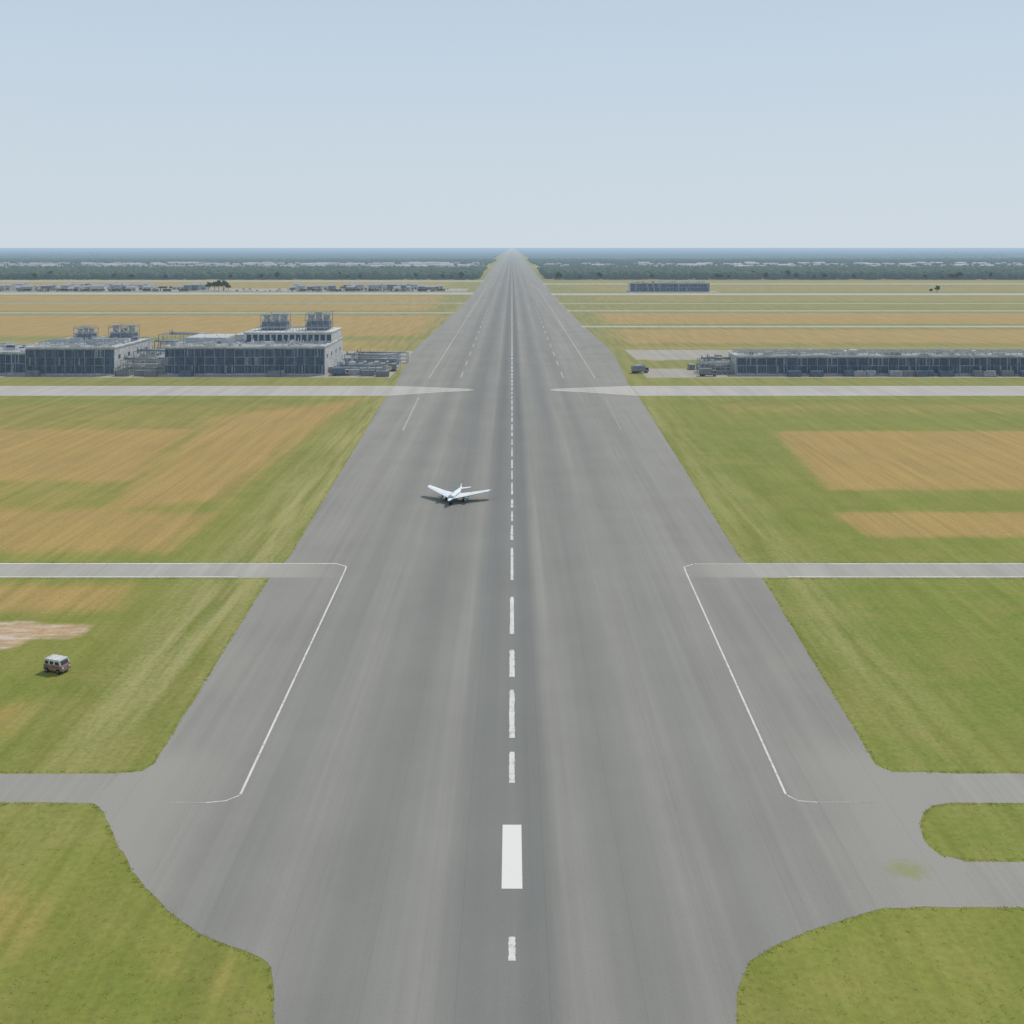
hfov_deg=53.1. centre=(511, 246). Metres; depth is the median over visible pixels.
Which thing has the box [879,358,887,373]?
window
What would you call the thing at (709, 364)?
pipe rack
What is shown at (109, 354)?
window
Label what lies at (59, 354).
window
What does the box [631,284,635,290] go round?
window
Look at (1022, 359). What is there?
window
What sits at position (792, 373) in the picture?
freight container
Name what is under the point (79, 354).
window
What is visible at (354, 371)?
freight container
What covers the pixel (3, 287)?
shed
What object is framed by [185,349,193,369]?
window
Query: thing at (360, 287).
shed
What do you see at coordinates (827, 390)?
taxiway
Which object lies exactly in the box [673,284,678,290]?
window
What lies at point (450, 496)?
aeroplane
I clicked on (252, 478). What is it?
ground
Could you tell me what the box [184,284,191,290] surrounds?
shed
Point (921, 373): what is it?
freight container
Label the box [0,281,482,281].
road
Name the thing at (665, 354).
yard
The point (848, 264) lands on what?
woodland
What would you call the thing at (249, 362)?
window
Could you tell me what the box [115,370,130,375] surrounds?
freight container
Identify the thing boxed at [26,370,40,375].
freight container
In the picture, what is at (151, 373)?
freight container
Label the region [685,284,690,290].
window
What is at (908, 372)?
freight container
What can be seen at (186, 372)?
freight container
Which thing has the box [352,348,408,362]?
pipe rack
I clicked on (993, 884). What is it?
taxiway
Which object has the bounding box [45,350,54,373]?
window
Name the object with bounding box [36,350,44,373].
window
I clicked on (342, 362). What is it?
storage tank
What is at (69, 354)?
window
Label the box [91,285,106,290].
shed
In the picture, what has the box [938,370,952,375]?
freight container
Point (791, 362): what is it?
window
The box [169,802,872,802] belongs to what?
runway edge line
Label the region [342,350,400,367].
pipe rack
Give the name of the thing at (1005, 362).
window
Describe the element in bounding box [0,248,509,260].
forest
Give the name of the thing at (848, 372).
freight container
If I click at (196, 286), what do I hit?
shed
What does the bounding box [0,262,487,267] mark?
woodland
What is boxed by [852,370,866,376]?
freight container
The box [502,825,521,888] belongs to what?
runway centreline
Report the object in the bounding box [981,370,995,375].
freight container
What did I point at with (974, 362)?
window
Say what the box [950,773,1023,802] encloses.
taxiway
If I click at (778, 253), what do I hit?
forest
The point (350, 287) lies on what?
shed
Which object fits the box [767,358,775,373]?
window
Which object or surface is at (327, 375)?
yard
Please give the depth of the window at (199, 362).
479.88 m
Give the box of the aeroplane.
[426,483,492,504]
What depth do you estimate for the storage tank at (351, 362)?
497.48 m
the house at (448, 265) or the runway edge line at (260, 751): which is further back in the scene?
the house at (448, 265)
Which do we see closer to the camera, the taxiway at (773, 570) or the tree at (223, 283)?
the taxiway at (773, 570)
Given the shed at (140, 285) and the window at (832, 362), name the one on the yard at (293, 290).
the shed at (140, 285)
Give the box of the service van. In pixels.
[43,654,70,674]
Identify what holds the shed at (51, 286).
on the yard at (293, 290)
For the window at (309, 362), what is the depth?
479.88 m
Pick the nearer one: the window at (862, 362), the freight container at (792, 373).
the freight container at (792, 373)
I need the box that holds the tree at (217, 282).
[214,280,221,289]
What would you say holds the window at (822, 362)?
in the long shed at (782, 362)
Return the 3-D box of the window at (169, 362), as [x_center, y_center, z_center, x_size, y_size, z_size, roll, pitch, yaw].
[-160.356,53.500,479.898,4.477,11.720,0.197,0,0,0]
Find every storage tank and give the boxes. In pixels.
[148,352,156,366]
[156,355,164,371]
[337,360,344,364]
[348,361,355,364]
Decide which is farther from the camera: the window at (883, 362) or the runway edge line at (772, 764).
the window at (883, 362)
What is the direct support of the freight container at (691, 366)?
on the yard at (670, 373)
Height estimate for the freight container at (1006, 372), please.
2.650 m
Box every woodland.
[0,258,495,263]
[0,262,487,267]
[0,265,487,270]
[0,267,482,279]
[527,258,1023,263]
[536,262,1023,266]
[537,265,1023,270]
[539,266,1023,279]
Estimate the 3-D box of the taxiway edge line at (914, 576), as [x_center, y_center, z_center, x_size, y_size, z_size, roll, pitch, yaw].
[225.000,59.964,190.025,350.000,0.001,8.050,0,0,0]
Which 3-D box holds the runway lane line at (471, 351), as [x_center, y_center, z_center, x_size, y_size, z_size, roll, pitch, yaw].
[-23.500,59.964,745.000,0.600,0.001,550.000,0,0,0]
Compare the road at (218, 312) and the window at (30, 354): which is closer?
the window at (30, 354)
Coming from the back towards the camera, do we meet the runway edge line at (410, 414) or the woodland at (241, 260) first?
the woodland at (241, 260)
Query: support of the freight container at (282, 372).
on the yard at (327, 375)
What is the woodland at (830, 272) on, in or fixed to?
on the ground at (252, 478)
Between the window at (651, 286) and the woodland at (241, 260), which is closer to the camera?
the window at (651, 286)
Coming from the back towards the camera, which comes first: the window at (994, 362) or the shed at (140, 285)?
the shed at (140, 285)
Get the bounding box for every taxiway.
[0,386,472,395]
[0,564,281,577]
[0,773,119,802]
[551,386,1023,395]
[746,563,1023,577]
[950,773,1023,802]
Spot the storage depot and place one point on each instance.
(671, 286)
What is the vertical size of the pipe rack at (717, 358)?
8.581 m
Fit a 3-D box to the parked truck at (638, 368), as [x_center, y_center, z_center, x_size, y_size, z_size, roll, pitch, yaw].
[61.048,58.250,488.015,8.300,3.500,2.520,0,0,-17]
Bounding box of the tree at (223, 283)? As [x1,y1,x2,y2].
[220,280,227,290]
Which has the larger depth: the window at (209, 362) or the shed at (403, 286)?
the shed at (403, 286)
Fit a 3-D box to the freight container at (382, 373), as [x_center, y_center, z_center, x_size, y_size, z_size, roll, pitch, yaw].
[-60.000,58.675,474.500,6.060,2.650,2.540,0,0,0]
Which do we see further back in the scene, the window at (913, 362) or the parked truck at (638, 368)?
the parked truck at (638, 368)
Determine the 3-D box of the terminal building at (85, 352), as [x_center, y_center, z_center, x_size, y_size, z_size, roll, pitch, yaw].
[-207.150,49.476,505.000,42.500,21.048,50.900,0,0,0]
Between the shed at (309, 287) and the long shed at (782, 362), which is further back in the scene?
the shed at (309, 287)
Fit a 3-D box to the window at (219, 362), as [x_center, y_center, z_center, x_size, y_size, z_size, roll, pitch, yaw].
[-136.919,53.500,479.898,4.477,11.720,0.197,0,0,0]
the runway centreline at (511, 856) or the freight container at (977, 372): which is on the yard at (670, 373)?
the freight container at (977, 372)
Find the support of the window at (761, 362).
in the long shed at (782, 362)
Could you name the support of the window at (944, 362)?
in the long shed at (782, 362)
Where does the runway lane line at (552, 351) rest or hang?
on the runway
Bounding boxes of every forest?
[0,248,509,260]
[515,248,1023,259]
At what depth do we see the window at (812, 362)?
479.88 m
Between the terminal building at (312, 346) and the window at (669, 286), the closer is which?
the terminal building at (312, 346)
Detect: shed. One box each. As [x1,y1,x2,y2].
[0,284,6,290]
[6,284,14,290]
[15,282,27,285]
[20,285,35,290]
[46,284,55,290]
[61,284,72,288]
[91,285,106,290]
[114,283,122,288]
[125,286,138,290]
[134,283,144,289]
[172,286,183,289]
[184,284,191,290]
[192,283,200,290]
[201,284,207,289]
[292,283,302,288]
[307,285,314,289]
[328,284,335,289]
[346,286,355,288]
[356,284,364,290]
[367,284,378,288]
[387,283,396,288]
[401,284,406,288]
[418,285,428,288]
[425,286,434,289]
[728,345,1023,374]
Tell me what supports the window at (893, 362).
in the long shed at (782, 362)
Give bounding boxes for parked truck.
[332,368,349,375]
[391,363,396,369]
[631,365,648,372]
[698,368,716,375]
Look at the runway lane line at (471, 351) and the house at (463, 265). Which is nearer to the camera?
the runway lane line at (471, 351)
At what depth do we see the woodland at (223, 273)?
1899.44 m
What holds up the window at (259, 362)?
in the terminal building at (312, 346)
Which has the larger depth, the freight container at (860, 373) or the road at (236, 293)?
the road at (236, 293)
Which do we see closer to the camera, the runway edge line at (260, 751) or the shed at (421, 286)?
the runway edge line at (260, 751)
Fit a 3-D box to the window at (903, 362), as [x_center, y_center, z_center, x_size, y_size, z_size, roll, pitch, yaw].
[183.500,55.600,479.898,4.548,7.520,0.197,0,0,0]
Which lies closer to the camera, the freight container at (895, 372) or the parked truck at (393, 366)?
the freight container at (895, 372)
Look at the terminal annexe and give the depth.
481.94 m
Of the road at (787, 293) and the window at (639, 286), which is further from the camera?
the window at (639, 286)
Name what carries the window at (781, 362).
in the long shed at (782, 362)
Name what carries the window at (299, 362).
in the terminal building at (312, 346)
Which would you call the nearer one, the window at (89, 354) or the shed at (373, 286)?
the window at (89, 354)
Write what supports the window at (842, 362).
in the long shed at (782, 362)
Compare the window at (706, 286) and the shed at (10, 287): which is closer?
the window at (706, 286)
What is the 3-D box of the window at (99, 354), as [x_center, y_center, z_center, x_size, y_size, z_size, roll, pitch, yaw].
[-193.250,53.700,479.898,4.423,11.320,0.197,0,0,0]
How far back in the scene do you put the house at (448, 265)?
2926.70 m
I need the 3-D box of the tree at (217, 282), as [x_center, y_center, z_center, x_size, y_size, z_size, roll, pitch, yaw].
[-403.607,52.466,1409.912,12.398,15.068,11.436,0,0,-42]
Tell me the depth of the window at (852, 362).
479.88 m
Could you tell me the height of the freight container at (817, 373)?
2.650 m
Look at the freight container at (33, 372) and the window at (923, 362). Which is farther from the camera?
the window at (923, 362)
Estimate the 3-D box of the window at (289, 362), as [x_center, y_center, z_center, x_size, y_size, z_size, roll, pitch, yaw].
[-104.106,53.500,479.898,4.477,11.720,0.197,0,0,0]
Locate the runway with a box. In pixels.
[92,252,965,1023]
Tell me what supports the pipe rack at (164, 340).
on the yard at (327, 375)
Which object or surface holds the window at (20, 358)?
in the terminal annexe
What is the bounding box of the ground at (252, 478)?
[0,248,1023,1023]
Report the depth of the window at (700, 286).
1367.73 m
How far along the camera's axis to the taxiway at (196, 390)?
428.00 m
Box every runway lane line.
[460,307,488,377]
[535,307,563,377]
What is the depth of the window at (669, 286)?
1368.06 m
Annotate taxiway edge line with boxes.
[0,563,236,576]
[392,386,466,394]
[557,386,631,394]
[787,563,1023,576]
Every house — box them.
[300,263,312,265]
[325,262,336,265]
[440,264,452,267]
[457,264,470,266]
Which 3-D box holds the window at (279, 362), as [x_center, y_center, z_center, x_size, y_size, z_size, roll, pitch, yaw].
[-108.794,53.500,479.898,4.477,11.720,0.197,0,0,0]
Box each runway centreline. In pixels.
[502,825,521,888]
[508,548,515,960]
[511,350,512,539]
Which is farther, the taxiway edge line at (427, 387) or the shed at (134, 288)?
the shed at (134, 288)
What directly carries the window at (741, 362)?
in the long shed at (782, 362)
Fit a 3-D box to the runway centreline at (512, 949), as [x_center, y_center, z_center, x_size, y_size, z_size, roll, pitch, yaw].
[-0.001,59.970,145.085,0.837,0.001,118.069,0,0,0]
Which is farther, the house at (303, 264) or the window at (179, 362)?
the house at (303, 264)
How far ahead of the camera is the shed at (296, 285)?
1457.39 m
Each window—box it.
[0,354,4,372]
[6,354,14,372]
[16,354,24,372]
[26,350,34,370]
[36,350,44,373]
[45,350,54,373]
[55,350,63,373]
[65,350,73,373]
[75,350,83,373]
[85,350,93,373]
[95,350,103,373]
[105,350,113,373]
[165,349,173,373]
[175,349,183,373]
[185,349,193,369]
[195,349,203,373]
[205,349,213,373]
[215,349,223,373]
[225,349,233,373]
[235,349,243,373]
[245,349,253,373]
[255,349,263,373]
[265,349,273,373]
[275,349,283,369]
[285,349,293,373]
[295,349,303,373]
[305,349,313,373]
[315,349,323,373]
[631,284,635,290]
[637,284,641,290]
[643,284,647,290]
[649,284,654,290]
[655,284,660,290]
[661,284,666,290]
[667,284,672,290]
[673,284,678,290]
[679,284,684,290]
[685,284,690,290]
[691,284,696,290]
[698,284,702,290]
[704,284,708,290]
[737,358,745,373]
[747,358,755,373]
[757,358,765,373]
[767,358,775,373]
[777,358,786,373]
[787,358,796,369]
[797,358,806,373]
[808,358,816,373]
[818,358,826,373]
[828,358,836,373]
[838,358,846,373]
[848,358,857,369]
[858,358,867,369]
[869,358,877,373]
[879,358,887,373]
[889,358,897,369]
[899,358,907,369]
[909,358,918,369]
[919,358,928,369]
[929,358,938,373]
[940,358,948,369]
[950,358,958,373]
[960,358,968,373]
[970,358,978,373]
[980,358,989,369]
[990,358,999,373]
[1001,358,1009,369]
[1011,358,1019,373]
[1021,358,1023,369]
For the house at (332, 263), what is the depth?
3277.97 m
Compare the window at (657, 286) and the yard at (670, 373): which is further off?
the window at (657, 286)
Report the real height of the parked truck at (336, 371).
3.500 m
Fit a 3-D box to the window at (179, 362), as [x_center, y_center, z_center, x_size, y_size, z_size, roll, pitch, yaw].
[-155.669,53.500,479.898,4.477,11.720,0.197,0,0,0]
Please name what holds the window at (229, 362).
in the terminal building at (312, 346)
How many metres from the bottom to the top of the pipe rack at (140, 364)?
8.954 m
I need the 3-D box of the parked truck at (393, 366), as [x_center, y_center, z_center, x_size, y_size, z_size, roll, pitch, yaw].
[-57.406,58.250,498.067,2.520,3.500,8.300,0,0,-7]
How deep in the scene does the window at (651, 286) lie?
1368.06 m
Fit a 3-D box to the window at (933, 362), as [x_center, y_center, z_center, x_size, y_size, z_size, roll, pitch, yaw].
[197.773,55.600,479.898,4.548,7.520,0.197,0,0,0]
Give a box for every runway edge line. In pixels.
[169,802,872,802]
[195,563,346,802]
[402,397,418,429]
[429,290,484,377]
[539,290,594,377]
[684,564,817,802]
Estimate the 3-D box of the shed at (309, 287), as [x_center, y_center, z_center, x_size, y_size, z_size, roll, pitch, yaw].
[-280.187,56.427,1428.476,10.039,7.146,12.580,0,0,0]
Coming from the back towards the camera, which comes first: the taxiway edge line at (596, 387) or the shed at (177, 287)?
the shed at (177, 287)
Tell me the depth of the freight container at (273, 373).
473.40 m
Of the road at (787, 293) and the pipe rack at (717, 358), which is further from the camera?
the road at (787, 293)
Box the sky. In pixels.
[0,0,1023,247]
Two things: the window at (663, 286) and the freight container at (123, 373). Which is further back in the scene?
the window at (663, 286)
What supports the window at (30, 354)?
in the terminal building at (85, 352)
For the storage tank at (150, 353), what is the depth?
509.84 m
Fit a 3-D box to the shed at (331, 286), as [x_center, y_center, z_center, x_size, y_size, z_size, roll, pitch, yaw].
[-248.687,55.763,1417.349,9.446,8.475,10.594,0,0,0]
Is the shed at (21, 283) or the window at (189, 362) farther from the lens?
the shed at (21, 283)
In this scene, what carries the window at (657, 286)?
in the storage depot
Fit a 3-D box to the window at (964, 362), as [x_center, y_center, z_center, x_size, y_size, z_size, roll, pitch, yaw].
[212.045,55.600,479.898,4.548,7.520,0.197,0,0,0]
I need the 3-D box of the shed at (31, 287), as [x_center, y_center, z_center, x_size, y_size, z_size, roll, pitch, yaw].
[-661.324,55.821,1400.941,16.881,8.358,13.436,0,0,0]
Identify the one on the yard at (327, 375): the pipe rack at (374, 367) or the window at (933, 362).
the pipe rack at (374, 367)
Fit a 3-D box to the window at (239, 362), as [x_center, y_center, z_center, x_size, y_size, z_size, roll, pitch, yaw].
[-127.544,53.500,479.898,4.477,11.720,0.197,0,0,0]
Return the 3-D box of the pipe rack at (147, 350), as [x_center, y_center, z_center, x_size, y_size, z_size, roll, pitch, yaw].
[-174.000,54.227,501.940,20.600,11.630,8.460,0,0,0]
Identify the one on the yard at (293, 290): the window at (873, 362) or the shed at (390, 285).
the shed at (390, 285)
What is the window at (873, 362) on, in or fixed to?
in the long shed at (782, 362)
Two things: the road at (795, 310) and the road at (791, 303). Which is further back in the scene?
the road at (791, 303)
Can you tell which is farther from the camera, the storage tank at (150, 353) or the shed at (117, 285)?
the shed at (117, 285)
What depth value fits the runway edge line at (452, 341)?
636.33 m
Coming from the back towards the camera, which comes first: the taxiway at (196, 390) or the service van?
the taxiway at (196, 390)
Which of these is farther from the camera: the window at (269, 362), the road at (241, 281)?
the road at (241, 281)
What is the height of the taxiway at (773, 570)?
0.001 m
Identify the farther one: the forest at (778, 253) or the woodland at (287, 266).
the forest at (778, 253)
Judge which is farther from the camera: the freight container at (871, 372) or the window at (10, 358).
the window at (10, 358)
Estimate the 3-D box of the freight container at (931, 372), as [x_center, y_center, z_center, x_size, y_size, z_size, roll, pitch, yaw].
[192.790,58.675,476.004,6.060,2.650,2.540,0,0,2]
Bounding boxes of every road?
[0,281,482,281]
[0,292,473,294]
[0,312,454,312]
[551,293,1023,294]
[559,303,1023,303]
[567,310,1023,310]
[581,326,1023,326]
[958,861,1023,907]
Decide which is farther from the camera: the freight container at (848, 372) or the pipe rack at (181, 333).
the pipe rack at (181, 333)
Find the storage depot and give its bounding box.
[628,281,709,291]
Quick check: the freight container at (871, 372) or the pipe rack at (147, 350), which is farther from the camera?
the pipe rack at (147, 350)
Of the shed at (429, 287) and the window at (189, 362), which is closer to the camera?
the window at (189, 362)
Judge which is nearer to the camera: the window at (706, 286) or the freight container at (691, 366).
the freight container at (691, 366)
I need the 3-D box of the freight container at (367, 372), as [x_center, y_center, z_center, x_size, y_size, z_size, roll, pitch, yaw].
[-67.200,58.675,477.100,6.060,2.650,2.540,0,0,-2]
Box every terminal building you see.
[24,324,152,374]
[164,311,342,374]
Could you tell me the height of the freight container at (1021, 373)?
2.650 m
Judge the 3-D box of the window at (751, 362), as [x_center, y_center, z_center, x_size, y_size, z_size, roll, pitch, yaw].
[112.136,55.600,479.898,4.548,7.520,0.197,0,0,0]
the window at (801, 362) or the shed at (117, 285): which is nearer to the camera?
the window at (801, 362)
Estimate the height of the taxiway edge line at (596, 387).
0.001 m
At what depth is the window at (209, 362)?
479.88 m
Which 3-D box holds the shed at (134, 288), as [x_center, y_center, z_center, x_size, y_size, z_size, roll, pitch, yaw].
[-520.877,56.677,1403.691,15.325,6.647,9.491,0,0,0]
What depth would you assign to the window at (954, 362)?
479.88 m
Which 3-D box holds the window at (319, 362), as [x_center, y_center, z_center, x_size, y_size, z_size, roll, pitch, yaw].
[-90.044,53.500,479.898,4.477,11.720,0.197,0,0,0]
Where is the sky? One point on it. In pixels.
(124, 123)
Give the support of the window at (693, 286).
in the storage depot
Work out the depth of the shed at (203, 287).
1431.75 m
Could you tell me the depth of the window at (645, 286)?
1367.73 m
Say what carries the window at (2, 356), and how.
in the terminal annexe
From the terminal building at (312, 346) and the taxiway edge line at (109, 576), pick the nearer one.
the taxiway edge line at (109, 576)
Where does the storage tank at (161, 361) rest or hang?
on the yard at (327, 375)
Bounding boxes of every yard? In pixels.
[0,351,412,377]
[13,289,467,290]
[626,350,847,359]
[642,369,1023,377]
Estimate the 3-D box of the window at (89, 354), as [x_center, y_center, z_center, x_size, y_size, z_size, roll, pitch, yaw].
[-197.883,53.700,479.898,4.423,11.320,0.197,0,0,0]
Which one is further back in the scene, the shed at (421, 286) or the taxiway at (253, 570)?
the shed at (421, 286)
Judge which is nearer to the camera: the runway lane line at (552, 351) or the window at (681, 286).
the runway lane line at (552, 351)
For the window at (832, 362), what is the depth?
479.88 m
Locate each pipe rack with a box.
[120,354,164,372]
[133,346,164,366]
[148,337,185,354]
[158,329,212,354]
[333,361,385,371]
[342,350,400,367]
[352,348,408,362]
[696,358,731,373]
[697,354,730,371]
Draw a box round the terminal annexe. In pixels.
[0,339,44,374]
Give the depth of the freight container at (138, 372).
475.65 m
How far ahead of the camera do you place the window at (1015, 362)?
479.88 m
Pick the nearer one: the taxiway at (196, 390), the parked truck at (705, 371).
the taxiway at (196, 390)
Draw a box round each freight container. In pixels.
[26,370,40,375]
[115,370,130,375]
[134,370,147,375]
[143,370,157,375]
[179,370,193,375]
[267,370,281,376]
[271,370,284,375]
[348,369,359,374]
[361,370,374,375]
[376,370,388,376]
[688,363,694,369]
[787,370,801,376]
[809,370,823,376]
[843,370,853,375]
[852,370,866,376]
[862,370,876,375]
[888,370,902,375]
[902,370,915,376]
[914,370,928,376]
[920,370,933,375]
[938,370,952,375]
[972,370,984,375]
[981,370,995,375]
[999,370,1014,375]
[1019,370,1023,376]
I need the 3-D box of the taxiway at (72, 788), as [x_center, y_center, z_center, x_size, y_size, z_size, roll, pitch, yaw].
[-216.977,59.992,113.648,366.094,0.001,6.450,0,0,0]
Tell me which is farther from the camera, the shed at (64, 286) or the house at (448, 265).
the house at (448, 265)

